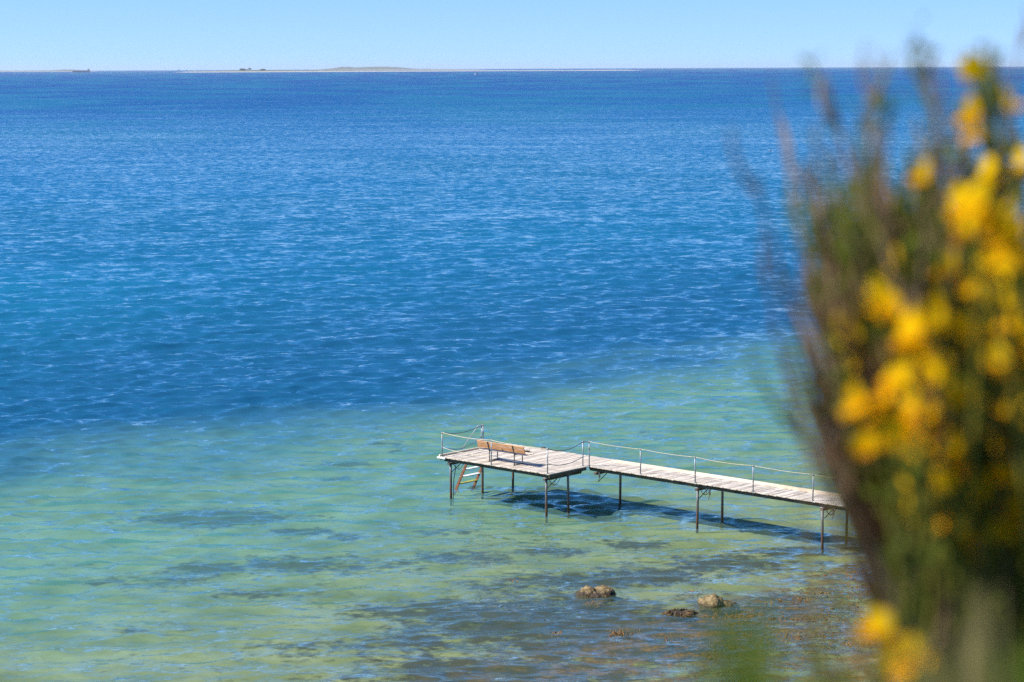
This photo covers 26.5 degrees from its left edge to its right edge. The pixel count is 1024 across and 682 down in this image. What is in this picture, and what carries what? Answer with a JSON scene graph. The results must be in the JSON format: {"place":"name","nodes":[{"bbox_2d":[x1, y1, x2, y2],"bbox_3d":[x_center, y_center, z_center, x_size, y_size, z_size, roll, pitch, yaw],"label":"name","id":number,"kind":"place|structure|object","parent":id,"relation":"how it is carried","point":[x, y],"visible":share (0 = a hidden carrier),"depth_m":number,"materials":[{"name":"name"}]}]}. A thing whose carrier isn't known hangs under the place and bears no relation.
{"place":"outdoors","nodes":[
{"label":"outdoors","id":0,"kind":"place"},
{"bbox_2d":[0,69,85,71],"bbox_3d":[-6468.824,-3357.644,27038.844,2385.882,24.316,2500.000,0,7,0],"label":"hills","id":1,"kind":"structure","parent":0,"point":[44,70],"depth_m":26075.65,"materials":[{"name":"grey"}]},
{"bbox_2d":[318,67,481,69],"bbox_3d":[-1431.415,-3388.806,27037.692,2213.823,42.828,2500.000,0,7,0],"label":"hills","id":2,"kind":"structure","parent":0,"point":[369,68],"depth_m":26306.09,"materials":[{"name":"grey"}]},
{"bbox_2d":[171,70,631,72],"bbox_3d":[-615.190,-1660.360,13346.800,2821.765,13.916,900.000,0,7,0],"label":"island","id":3,"kind":"structure","parent":0,"point":[383,70],"depth_m":13161.19,"materials":[{"name":"grey"}]},
{"bbox_2d":[0,367,892,681],"bbox_3d":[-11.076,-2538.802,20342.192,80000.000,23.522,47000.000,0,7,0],"label":"ground","id":4,"kind":"structure","parent":0,"point":[306,661],"depth_m":79.75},
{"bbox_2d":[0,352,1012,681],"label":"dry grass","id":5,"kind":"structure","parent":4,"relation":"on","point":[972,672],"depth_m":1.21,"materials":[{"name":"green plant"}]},
{"bbox_2d":[571,585,617,603],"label":"rock","id":6,"kind":"object","parent":4,"relation":"on","point":[595,593],"visible":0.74,"depth_m":73.20,"materials":[{"name":"brown stone"}]},
{"bbox_2d":[437,424,847,554],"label":"jetty","id":7,"kind":"object","parent":4,"relation":"on","point":[547,464],"visible":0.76,"depth_m":86.37,"materials":[{"name":"grey wood"}]},
{"bbox_2d":[477,440,533,465],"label":"bench","id":8,"kind":"object","parent":7,"relation":"on","point":[505,449],"visible":0.99,"depth_m":87.57,"materials":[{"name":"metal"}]},
{"bbox_2d":[661,608,697,621],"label":"rock","id":9,"kind":"object","parent":4,"relation":"on","point":[675,612],"visible":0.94,"depth_m":70.61,"materials":[{"name":"brown stone"}]},
{"bbox_2d":[695,593,739,614],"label":"rock","id":10,"kind":"object","parent":4,"relation":"on","point":[703,605],"visible":0.7,"depth_m":71.44,"materials":[{"name":"beige stone"}]},
{"bbox_2d":[656,564,1023,681],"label":"grass","id":11,"kind":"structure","parent":4,"relation":"on","point":[740,666],"depth_m":0.96,"materials":[{"name":"green plant"}]},
{"bbox_2d":[730,15,1023,681],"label":"broom shrub","id":12,"kind":"object","parent":4,"relation":"on","point":[915,312],"visible":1,"depth_m":1.66,"materials":[{"name":"yellow plant"}]},
{"bbox_2d":[780,538,979,681],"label":"broom shrub","id":13,"kind":"object","parent":4,"relation":"on","point":[878,621],"visible":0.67,"depth_m":1.56,"materials":[{"name":"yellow plant"}]},
{"bbox_2d":[0,66,1023,681],"bbox_3d":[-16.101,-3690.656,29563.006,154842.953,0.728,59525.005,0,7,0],"label":"sea","id":14,"kind":"structure","parent":0,"point":[214,272],"depth_m":203.45,"materials":[{"name":"liquid"}]},
{"bbox_2d":[504,568,892,681],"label":"floating seaweed","id":15,"kind":"object","parent":14,"relation":"on","point":[620,631],"visible":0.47,"depth_m":69.87,"materials":[{"name":"brown plant"}]},
{"bbox_2d":[0,0,1023,70],"label":"sky","id":16,"kind":"structure","parent":0,"point":[95,35],"materials":[{"name":"blue"}]}
]}

